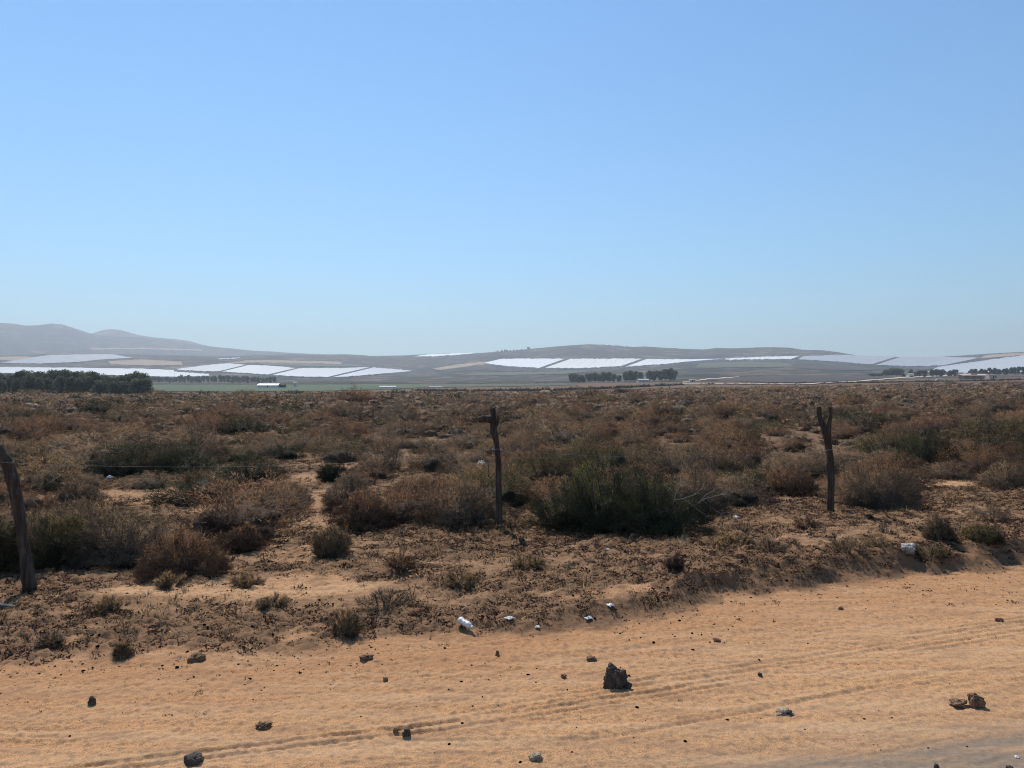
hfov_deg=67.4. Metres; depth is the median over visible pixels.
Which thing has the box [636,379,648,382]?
farmhouse
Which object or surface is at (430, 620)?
gravel
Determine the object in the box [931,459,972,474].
scrub bush
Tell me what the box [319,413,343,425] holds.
scrub bush
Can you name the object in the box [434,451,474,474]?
scrub bush
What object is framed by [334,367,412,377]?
shade net field
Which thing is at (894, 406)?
scrub bush
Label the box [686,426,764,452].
scrub bush
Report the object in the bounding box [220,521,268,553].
shrub
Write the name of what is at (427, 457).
scrub bush
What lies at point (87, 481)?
scrub bush
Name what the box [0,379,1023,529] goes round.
scrub cover
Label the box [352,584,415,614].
dry tuft
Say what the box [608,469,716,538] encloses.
shrub
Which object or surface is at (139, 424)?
scrub bush
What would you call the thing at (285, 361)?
sloping field
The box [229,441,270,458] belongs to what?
scrub bush
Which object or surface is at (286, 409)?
scrub bush
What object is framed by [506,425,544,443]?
scrub bush
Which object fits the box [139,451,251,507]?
scrub bush
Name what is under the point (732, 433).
scrub bush
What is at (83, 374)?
tree
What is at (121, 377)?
tree
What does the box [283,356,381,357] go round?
hillside field
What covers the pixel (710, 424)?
scrub bush
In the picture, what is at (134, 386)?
tree
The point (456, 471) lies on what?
scrub bush
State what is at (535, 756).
clod
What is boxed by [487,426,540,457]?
scrub bush
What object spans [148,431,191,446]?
scrub bush
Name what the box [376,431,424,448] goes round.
scrub bush
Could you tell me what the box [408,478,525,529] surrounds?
shrub
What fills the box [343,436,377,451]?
scrub bush
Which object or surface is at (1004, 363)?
shade net field
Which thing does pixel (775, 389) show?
scrub bush
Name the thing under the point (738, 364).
hillside field
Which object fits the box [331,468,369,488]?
scrub bush
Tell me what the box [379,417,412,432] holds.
scrub bush
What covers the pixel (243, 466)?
fence wire
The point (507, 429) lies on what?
scrub bush
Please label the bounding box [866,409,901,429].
scrub bush
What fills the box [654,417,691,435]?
scrub bush
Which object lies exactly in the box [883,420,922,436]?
scrub bush
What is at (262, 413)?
scrub bush
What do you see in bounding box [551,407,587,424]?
scrub bush
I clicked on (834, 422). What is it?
scrub bush
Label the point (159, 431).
scrub bush
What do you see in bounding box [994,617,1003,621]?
clod
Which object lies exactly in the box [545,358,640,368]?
shade net field
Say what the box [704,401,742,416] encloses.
scrub bush
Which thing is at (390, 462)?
shrub
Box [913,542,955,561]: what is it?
dry tuft
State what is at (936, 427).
scrub bush
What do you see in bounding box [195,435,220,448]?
scrub bush
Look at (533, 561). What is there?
dry tuft
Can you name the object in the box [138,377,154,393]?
tree
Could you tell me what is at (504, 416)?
scrub bush
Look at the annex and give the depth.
697.05 m
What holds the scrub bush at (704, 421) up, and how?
on the ground at (350, 591)
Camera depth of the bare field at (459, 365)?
3085.68 m
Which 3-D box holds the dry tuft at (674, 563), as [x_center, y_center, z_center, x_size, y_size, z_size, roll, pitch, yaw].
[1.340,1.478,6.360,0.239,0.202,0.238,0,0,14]
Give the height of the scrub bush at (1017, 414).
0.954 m
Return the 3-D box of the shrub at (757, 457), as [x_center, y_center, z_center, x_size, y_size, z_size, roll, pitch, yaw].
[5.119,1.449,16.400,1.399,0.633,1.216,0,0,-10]
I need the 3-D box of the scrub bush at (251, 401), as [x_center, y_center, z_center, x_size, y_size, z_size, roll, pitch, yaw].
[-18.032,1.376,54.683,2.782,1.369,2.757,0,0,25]
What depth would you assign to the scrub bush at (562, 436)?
20.61 m
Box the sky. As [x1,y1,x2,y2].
[0,0,1023,356]
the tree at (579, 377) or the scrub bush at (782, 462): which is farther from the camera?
the tree at (579, 377)
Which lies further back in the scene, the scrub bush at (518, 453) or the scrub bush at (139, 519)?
the scrub bush at (518, 453)
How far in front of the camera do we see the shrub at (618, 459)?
13.54 m
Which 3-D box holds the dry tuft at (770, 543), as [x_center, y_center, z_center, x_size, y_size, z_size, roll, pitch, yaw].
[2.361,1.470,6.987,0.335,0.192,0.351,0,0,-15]
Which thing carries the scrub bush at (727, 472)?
on the ground at (350, 591)
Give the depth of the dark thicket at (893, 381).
581.35 m
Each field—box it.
[0,354,130,364]
[0,356,32,360]
[0,367,173,377]
[90,348,202,350]
[108,359,181,364]
[152,384,429,391]
[174,372,208,376]
[176,363,245,371]
[218,357,240,359]
[222,365,295,375]
[231,360,340,363]
[259,363,361,366]
[272,367,369,377]
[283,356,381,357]
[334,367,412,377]
[413,353,477,356]
[427,383,575,386]
[433,361,489,369]
[466,371,588,374]
[485,358,564,368]
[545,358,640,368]
[627,359,721,366]
[696,361,792,367]
[712,375,887,381]
[725,356,799,360]
[794,365,883,369]
[798,355,894,364]
[876,357,979,366]
[928,355,1023,373]
[981,353,1023,357]
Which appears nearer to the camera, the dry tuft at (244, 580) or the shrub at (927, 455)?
the dry tuft at (244, 580)
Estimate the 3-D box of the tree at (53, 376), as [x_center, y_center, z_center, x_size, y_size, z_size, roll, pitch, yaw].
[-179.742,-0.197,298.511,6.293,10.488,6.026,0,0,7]
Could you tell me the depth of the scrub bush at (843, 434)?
23.95 m
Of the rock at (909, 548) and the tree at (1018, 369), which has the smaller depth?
the rock at (909, 548)
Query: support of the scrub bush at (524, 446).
on the ground at (350, 591)
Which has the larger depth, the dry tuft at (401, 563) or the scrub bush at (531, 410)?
the scrub bush at (531, 410)
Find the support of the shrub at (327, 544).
on the ground at (350, 591)
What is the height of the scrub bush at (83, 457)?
1.178 m
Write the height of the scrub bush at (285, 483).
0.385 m
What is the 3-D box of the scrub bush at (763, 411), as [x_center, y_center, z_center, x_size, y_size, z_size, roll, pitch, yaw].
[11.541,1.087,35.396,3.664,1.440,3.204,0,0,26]
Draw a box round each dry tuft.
[32,629,68,648]
[91,593,124,613]
[109,634,137,659]
[150,568,187,589]
[228,573,266,588]
[251,588,292,611]
[329,606,364,636]
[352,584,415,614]
[386,548,418,571]
[442,566,485,588]
[487,511,534,531]
[508,551,548,568]
[661,551,685,570]
[713,531,755,546]
[757,534,787,552]
[790,515,821,528]
[820,536,872,556]
[850,533,894,551]
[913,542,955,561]
[964,503,1012,521]
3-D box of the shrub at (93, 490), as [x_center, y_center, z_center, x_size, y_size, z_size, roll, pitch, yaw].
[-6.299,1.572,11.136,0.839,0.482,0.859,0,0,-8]
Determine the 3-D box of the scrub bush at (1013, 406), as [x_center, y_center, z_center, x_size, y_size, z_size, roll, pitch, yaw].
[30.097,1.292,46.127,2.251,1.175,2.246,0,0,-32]
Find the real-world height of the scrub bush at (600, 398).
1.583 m
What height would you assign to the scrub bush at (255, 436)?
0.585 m
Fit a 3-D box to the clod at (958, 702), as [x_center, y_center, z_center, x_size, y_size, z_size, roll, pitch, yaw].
[2.320,1.661,3.985,0.100,0.049,0.086,0,0,0]
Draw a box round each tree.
[0,373,8,391]
[0,379,7,393]
[6,374,13,392]
[8,371,21,391]
[9,378,21,394]
[17,369,31,388]
[20,374,35,393]
[34,371,46,388]
[34,377,44,393]
[43,378,53,392]
[45,370,57,386]
[51,375,65,393]
[58,369,71,393]
[64,376,78,392]
[70,371,80,383]
[74,377,84,392]
[79,370,87,379]
[83,376,96,392]
[88,371,99,392]
[89,379,109,393]
[97,373,110,386]
[107,381,119,393]
[109,375,118,387]
[116,375,126,382]
[116,381,129,394]
[124,373,134,393]
[128,377,140,393]
[136,372,150,380]
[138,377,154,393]
[177,374,182,382]
[570,373,577,382]
[576,374,584,382]
[585,373,593,381]
[593,372,597,380]
[599,372,606,381]
[606,372,611,381]
[610,374,616,382]
[622,371,627,381]
[626,370,634,380]
[633,371,637,380]
[636,372,643,378]
[645,370,651,381]
[652,370,658,381]
[660,369,667,380]
[667,368,675,379]
[882,369,891,375]
[891,368,903,374]
[914,370,921,375]
[922,370,927,376]
[929,369,936,375]
[934,369,941,375]
[951,369,958,375]
[1016,366,1021,373]
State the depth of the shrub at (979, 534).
7.41 m
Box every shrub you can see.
[0,508,105,572]
[0,513,32,571]
[12,494,131,535]
[45,477,110,505]
[60,514,173,568]
[83,435,177,478]
[129,523,234,581]
[141,439,218,472]
[177,468,211,488]
[216,451,290,482]
[217,413,266,435]
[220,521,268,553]
[221,484,319,518]
[279,481,313,502]
[306,521,356,558]
[314,459,348,481]
[318,470,374,511]
[325,483,401,533]
[356,436,407,470]
[377,472,466,513]
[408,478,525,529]
[441,455,534,499]
[470,404,513,426]
[505,448,597,487]
[523,471,592,534]
[540,448,678,535]
[558,428,668,477]
[572,461,607,497]
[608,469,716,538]
[634,436,724,482]
[663,460,735,514]
[694,441,764,476]
[723,466,779,495]
[725,438,775,464]
[763,463,823,496]
[818,455,931,510]
[845,422,929,455]
[846,447,945,489]
[887,423,964,470]
[919,512,959,540]
[928,433,1023,475]
[958,524,1005,546]
[970,459,1023,490]
[994,417,1023,438]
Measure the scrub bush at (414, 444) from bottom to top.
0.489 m
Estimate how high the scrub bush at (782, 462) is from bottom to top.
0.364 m
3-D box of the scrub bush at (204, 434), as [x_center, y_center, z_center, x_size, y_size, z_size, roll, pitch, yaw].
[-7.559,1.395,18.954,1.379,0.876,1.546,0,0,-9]
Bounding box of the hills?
[0,344,1023,384]
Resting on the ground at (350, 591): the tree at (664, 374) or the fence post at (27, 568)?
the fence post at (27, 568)
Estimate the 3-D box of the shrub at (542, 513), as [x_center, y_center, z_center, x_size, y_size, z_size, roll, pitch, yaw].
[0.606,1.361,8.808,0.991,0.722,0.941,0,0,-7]
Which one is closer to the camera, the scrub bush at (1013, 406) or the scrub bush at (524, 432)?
the scrub bush at (524, 432)
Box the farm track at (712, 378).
[683,376,738,381]
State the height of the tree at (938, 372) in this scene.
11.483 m
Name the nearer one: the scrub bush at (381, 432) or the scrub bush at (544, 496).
the scrub bush at (544, 496)
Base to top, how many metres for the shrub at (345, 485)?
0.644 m
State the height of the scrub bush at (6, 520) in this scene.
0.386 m
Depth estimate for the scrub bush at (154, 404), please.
53.49 m
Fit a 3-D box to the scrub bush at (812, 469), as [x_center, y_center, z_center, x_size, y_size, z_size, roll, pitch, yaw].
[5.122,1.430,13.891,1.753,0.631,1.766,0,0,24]
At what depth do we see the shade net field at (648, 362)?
3038.83 m
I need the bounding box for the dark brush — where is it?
[156,386,478,393]
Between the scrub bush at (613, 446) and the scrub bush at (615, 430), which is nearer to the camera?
the scrub bush at (613, 446)
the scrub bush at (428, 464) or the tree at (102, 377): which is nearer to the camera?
the scrub bush at (428, 464)
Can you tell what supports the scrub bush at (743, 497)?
on the ground at (350, 591)
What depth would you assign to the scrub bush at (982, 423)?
24.14 m
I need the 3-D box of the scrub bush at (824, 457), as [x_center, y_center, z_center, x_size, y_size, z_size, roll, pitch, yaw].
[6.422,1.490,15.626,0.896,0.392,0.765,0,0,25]
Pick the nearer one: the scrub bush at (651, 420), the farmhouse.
the scrub bush at (651, 420)
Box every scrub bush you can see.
[0,400,31,412]
[0,401,31,418]
[0,406,53,422]
[0,412,72,442]
[0,413,33,439]
[0,433,36,454]
[0,434,44,465]
[0,443,104,494]
[0,480,36,502]
[0,484,58,509]
[0,502,13,531]
[2,415,25,425]
[11,388,43,395]
[12,420,179,475]
[14,436,57,454]
[15,411,65,427]
[16,410,61,432]
[17,427,60,444]
[28,406,56,419]
[31,448,77,464]
[34,435,76,448]
[37,429,88,445]
[56,414,89,432]
[65,470,114,489]
[68,412,95,419]
[68,422,106,439]
[71,393,115,414]
[85,437,124,454]
[95,500,178,541]
[97,393,130,410]
[98,433,128,449]
[100,400,136,410]
[100,422,153,440]
[103,407,136,423]
[114,470,176,490]
[118,416,156,433]
[124,428,173,453]
[129,406,166,416]
[130,400,158,409]
[137,423,234,463]
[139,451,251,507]
[142,390,174,398]
[142,518,189,552]
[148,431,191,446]
[150,406,181,420]
[152,463,321,548]
[161,415,189,424]
[168,422,210,437]
[170,399,204,413]
[170,404,236,432]
[179,429,205,443]
[187,424,232,455]
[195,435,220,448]
[199,419,233,433]
[205,401,238,417]
[212,400,244,410]
[214,442,260,461]
[222,432,250,444]
[224,408,252,419]
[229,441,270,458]
[231,388,257,394]
[237,404,284,417]
[240,393,269,401]
[240,394,275,407]
[240,428,275,444]
[243,436,295,456]
[245,428,288,447]
[262,409,293,424]
[263,472,304,494]
[264,439,306,459]
[273,436,308,451]
[274,402,308,416]
[274,427,334,449]
[279,419,325,440]
[286,416,317,427]
[302,434,333,452]
[303,412,337,422]
[305,421,340,443]
[307,431,361,456]
[308,437,374,463]
[317,396,363,415]
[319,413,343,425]
[329,417,364,434]
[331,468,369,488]
[332,397,365,418]
[336,387,370,402]
[336,424,375,440]
[337,383,381,401]
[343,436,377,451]
[348,454,399,479]
[350,420,375,432]
[366,426,407,444]
[366,478,453,527]
[370,434,398,446]
[370,436,401,452]
[372,417,430,438]
[375,401,424,424]
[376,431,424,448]
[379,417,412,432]
[404,434,468,472]
[405,435,445,451]
[406,419,433,431]
[406,447,446,467]
[426,416,464,431]
[428,410,455,424]
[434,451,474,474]
[440,401,470,417]
[441,432,474,445]
[446,428,503,449]
[450,460,480,478]
[453,459,542,508]
[460,449,494,462]
[462,392,487,403]
[464,404,489,413]
[464,422,489,431]
[468,432,517,456]
[470,417,503,429]
[475,421,512,438]
[484,411,512,423]
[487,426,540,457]
[488,423,520,433]
[489,450,520,469]
[499,430,543,448]
[500,433,541,460]
[505,396,534,412]
[505,449,546,463]
[506,402,572,431]
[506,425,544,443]
[507,425,539,439]
[513,416,563,435]
[514,473,570,502]
[519,407,542,413]
[524,473,588,508]
[528,436,604,467]
[531,412,607,448]
[533,414,582,431]
[536,441,576,453]
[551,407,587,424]
[557,417,612,437]
[562,403,594,415]
[563,431,620,455]
[569,405,600,422]
[572,388,604,399]
[578,413,614,428]
[578,423,617,441]
[580,438,646,462]
[583,463,612,478]
[584,390,615,403]
[587,416,626,436]
[587,454,680,503]
[605,407,632,421]
[611,427,661,447]
[615,401,678,432]
[615,426,653,439]
[617,391,647,402]
[617,418,665,437]
[619,402,646,411]
[627,438,664,457]
[628,405,664,425]
[630,432,671,450]
[644,399,674,413]
[650,446,701,464]
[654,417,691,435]
[666,429,697,442]
[670,444,714,460]
[676,465,721,487]
[676,473,752,497]
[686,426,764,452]
[687,406,718,419]
[690,412,724,427]
[693,425,724,441]
[695,393,723,403]
[695,413,740,429]
[696,400,740,419]
[697,416,729,432]
[700,444,730,459]
[702,421,767,446]
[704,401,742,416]
[708,468,779,506]
[711,417,759,437]
[712,454,755,467]
[712,461,775,489]
[717,396,754,413]
[726,415,756,429]
[728,396,798,420]
[742,414,772,424]
[750,448,840,478]
[751,419,790,432]
[757,383,791,391]
[762,425,793,436]
[764,450,800,463]
[767,403,795,414]
[769,454,797,466]
[775,434,814,452]
[778,407,809,421]
[792,447,841,466]
[801,438,865,476]
[806,448,846,462]
[810,403,839,414]
[816,467,881,490]
[818,421,862,439]
[822,403,852,419]
[824,416,853,429]
[831,405,879,426]
[832,392,862,404]
[835,392,866,405]
[835,423,866,434]
[837,402,865,411]
[839,415,880,434]
[857,426,910,446]
[863,445,913,462]
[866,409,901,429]
[867,395,897,408]
[867,461,906,471]
[869,404,898,415]
[873,403,906,413]
[874,401,908,410]
[878,408,912,417]
[879,417,909,432]
[883,406,920,418]
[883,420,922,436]
[907,415,940,426]
[909,407,971,431]
[910,458,975,479]
[911,418,943,434]
[925,414,1023,460]
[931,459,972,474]
[937,392,971,407]
[952,401,996,420]
[966,415,1003,436]
[970,396,995,408]
[971,392,1022,415]
[980,417,1023,447]
[984,412,1019,430]
[991,405,1023,420]
[995,447,1023,463]
[998,413,1023,425]
[1004,397,1023,412]
[1009,455,1023,473]
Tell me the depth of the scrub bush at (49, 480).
12.33 m
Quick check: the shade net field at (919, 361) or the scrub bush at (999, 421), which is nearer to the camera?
the scrub bush at (999, 421)
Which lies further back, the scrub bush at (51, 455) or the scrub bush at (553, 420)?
the scrub bush at (553, 420)
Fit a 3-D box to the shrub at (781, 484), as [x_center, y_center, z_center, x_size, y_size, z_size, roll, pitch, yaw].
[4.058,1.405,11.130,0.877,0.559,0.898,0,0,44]
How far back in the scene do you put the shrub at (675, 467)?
13.14 m
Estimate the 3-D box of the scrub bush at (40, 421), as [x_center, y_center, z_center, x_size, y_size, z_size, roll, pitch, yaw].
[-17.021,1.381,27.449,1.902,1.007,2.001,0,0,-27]
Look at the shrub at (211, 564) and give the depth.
6.67 m
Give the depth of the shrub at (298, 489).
11.00 m
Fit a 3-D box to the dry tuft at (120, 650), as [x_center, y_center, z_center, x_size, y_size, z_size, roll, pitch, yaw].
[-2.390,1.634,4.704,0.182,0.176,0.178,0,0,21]
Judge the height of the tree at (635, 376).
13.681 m
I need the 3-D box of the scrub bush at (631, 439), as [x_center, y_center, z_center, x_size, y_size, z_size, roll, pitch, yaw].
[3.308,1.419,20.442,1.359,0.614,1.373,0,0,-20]
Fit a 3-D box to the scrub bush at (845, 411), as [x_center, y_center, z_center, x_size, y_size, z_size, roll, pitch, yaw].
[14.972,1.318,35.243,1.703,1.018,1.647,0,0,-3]
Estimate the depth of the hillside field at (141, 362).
3041.46 m
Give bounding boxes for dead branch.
[0,603,15,606]
[381,428,411,468]
[659,464,732,520]
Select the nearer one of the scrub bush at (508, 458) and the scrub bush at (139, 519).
the scrub bush at (139, 519)
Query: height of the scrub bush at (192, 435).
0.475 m
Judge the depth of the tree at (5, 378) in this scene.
301.26 m
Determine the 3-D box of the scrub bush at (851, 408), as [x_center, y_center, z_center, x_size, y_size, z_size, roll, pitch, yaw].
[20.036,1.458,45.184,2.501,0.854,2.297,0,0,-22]
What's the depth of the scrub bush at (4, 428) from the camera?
24.61 m
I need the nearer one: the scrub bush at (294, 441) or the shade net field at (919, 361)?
the scrub bush at (294, 441)
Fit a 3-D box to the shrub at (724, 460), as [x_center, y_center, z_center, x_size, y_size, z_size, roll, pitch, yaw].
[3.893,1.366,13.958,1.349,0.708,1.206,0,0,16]
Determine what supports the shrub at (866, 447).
on the ground at (350, 591)
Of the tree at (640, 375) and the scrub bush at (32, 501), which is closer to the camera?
the scrub bush at (32, 501)
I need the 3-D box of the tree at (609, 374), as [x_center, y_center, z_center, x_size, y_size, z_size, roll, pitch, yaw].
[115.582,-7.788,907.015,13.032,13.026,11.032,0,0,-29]
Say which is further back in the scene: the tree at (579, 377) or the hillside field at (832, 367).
the hillside field at (832, 367)
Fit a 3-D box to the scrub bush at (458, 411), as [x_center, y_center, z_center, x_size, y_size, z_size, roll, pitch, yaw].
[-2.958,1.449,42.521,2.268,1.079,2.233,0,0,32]
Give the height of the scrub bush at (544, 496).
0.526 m
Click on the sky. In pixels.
(352, 177)
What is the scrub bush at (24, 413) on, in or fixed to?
on the ground at (350, 591)
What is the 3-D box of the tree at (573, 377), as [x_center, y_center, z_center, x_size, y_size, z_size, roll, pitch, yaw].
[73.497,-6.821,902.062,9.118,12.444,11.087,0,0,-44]
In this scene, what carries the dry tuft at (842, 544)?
on the ground at (350, 591)
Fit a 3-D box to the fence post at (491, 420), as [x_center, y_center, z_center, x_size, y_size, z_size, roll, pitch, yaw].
[-0.246,1.051,8.691,0.287,1.563,0.106,0,0,-18]
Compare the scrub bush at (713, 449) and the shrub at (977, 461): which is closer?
the shrub at (977, 461)
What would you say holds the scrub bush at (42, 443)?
on the ground at (350, 591)
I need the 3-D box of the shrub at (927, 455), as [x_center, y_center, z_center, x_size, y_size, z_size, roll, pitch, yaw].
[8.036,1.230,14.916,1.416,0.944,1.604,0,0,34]
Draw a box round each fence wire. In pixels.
[20,449,495,466]
[497,449,826,456]
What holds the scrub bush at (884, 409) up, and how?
on the ground at (350, 591)
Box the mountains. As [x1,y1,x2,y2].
[0,323,304,355]
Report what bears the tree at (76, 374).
on the ground at (350, 591)
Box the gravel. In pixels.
[0,494,1021,762]
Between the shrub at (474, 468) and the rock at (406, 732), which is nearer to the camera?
the rock at (406, 732)
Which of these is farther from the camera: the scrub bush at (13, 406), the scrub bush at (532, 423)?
the scrub bush at (13, 406)
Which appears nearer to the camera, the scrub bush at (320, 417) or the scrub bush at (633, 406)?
the scrub bush at (320, 417)
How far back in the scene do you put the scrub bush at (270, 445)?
18.72 m
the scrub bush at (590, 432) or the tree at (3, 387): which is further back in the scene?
the tree at (3, 387)
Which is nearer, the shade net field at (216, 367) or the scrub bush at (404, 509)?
the scrub bush at (404, 509)
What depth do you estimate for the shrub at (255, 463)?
13.88 m
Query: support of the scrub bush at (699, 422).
on the ground at (350, 591)
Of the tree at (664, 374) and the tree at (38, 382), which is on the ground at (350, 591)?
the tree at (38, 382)
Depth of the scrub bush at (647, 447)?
16.95 m
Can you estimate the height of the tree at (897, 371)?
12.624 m
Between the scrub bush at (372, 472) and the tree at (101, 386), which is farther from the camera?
the tree at (101, 386)
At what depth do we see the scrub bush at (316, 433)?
23.32 m
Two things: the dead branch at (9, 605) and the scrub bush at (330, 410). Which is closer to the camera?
the dead branch at (9, 605)
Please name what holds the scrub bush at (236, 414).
on the ground at (350, 591)
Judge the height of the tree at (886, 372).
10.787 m
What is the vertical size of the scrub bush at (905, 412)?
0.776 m
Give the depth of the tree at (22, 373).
299.32 m
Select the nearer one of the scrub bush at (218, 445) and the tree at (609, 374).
the scrub bush at (218, 445)
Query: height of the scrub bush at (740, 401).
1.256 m
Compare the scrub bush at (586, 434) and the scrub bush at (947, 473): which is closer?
the scrub bush at (947, 473)
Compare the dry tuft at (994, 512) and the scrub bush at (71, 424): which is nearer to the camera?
the dry tuft at (994, 512)
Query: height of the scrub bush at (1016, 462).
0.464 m
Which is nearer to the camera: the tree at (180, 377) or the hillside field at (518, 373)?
the tree at (180, 377)
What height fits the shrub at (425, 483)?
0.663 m
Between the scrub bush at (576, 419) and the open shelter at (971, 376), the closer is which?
the scrub bush at (576, 419)
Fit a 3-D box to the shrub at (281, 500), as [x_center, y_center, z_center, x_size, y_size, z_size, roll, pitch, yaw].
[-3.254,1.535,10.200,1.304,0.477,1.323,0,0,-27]
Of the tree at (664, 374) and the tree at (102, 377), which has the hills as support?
the tree at (664, 374)
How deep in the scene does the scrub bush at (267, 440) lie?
21.09 m
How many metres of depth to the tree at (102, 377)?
299.02 m
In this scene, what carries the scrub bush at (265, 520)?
on the ground at (350, 591)
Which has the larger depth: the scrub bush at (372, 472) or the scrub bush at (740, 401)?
the scrub bush at (740, 401)
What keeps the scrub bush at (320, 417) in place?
on the ground at (350, 591)
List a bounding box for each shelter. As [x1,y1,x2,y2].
[379,386,396,387]
[958,373,989,378]
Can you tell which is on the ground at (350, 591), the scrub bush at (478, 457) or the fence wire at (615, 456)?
the scrub bush at (478, 457)
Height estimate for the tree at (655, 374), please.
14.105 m
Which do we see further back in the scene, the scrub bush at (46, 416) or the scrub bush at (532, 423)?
the scrub bush at (46, 416)
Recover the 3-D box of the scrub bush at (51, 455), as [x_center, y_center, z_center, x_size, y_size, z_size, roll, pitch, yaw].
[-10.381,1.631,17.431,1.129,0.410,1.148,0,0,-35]
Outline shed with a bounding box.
[257,383,281,387]
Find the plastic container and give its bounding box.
[457,617,473,628]
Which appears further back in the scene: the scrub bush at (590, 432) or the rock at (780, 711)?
the scrub bush at (590, 432)
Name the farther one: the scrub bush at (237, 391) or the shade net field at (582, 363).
the shade net field at (582, 363)
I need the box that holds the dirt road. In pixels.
[0,564,1023,767]
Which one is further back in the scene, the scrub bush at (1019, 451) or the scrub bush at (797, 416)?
the scrub bush at (797, 416)
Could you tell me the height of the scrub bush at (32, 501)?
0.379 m
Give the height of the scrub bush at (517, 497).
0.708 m
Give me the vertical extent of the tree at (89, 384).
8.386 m
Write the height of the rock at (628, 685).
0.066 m
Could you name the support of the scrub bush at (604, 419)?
on the ground at (350, 591)
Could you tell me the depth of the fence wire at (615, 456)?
8.92 m
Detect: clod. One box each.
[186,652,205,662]
[255,720,272,730]
[359,654,373,661]
[528,752,542,760]
[586,655,596,661]
[712,637,720,641]
[948,698,966,708]
[967,692,985,708]
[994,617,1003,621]
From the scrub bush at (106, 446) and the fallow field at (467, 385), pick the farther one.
the fallow field at (467, 385)
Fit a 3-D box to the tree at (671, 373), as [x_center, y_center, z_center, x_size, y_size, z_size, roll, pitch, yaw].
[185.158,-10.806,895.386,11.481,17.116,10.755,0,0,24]
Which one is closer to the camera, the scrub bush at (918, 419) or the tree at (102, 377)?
the scrub bush at (918, 419)
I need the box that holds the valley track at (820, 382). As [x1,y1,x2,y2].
[683,374,958,383]
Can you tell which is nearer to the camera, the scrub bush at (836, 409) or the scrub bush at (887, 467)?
the scrub bush at (887, 467)
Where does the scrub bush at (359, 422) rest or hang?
on the ground at (350, 591)
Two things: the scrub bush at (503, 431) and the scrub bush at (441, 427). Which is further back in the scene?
the scrub bush at (441, 427)
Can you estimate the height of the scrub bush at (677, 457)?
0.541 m
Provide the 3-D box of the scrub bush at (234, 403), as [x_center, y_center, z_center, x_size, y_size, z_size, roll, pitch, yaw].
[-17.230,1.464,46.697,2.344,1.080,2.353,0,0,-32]
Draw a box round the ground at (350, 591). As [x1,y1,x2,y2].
[0,377,1023,674]
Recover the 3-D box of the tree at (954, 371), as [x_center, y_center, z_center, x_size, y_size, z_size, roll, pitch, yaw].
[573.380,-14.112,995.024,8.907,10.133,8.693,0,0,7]
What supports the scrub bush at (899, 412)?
on the ground at (350, 591)
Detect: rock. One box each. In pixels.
[87,696,95,705]
[184,751,203,765]
[402,728,410,736]
[603,662,627,688]
[624,681,631,688]
[775,707,793,716]
[900,543,915,554]
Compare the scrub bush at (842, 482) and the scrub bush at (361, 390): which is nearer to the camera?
the scrub bush at (842, 482)
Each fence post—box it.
[0,443,36,592]
[478,408,501,529]
[816,406,834,511]
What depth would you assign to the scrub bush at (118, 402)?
51.45 m
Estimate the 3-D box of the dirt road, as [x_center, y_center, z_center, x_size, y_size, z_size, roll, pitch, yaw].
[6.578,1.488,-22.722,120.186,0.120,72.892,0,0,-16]
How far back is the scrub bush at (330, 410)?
43.02 m
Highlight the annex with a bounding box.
[986,374,996,378]
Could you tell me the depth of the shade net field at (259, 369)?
2404.78 m
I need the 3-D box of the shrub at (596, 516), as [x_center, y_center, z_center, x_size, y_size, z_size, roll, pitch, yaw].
[1.128,1.192,8.536,1.620,1.013,1.313,0,0,-16]
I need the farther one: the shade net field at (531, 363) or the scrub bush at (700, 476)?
the shade net field at (531, 363)
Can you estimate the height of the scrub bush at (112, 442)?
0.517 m
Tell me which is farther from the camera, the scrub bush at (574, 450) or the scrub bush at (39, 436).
the scrub bush at (39, 436)
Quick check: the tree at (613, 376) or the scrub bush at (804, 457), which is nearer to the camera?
the scrub bush at (804, 457)
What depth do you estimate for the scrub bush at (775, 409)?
39.05 m
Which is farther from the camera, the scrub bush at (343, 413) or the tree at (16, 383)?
the tree at (16, 383)
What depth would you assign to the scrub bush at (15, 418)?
33.08 m
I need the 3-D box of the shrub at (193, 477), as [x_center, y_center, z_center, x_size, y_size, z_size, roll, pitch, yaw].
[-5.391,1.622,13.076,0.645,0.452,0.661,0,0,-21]
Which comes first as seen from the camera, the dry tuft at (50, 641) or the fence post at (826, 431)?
the dry tuft at (50, 641)
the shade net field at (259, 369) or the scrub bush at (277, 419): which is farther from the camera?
the shade net field at (259, 369)
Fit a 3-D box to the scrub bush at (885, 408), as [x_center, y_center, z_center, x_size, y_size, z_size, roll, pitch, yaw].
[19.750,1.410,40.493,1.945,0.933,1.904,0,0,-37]
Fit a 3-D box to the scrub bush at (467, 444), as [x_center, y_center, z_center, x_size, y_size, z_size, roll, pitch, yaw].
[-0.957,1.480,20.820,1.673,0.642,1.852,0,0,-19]
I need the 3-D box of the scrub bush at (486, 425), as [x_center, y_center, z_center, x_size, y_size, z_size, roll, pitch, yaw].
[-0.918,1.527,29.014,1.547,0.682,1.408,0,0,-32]
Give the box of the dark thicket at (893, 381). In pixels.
[701,378,1021,384]
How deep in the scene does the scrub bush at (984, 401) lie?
46.75 m
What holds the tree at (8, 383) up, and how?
on the ground at (350, 591)
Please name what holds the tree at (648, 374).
on the hills

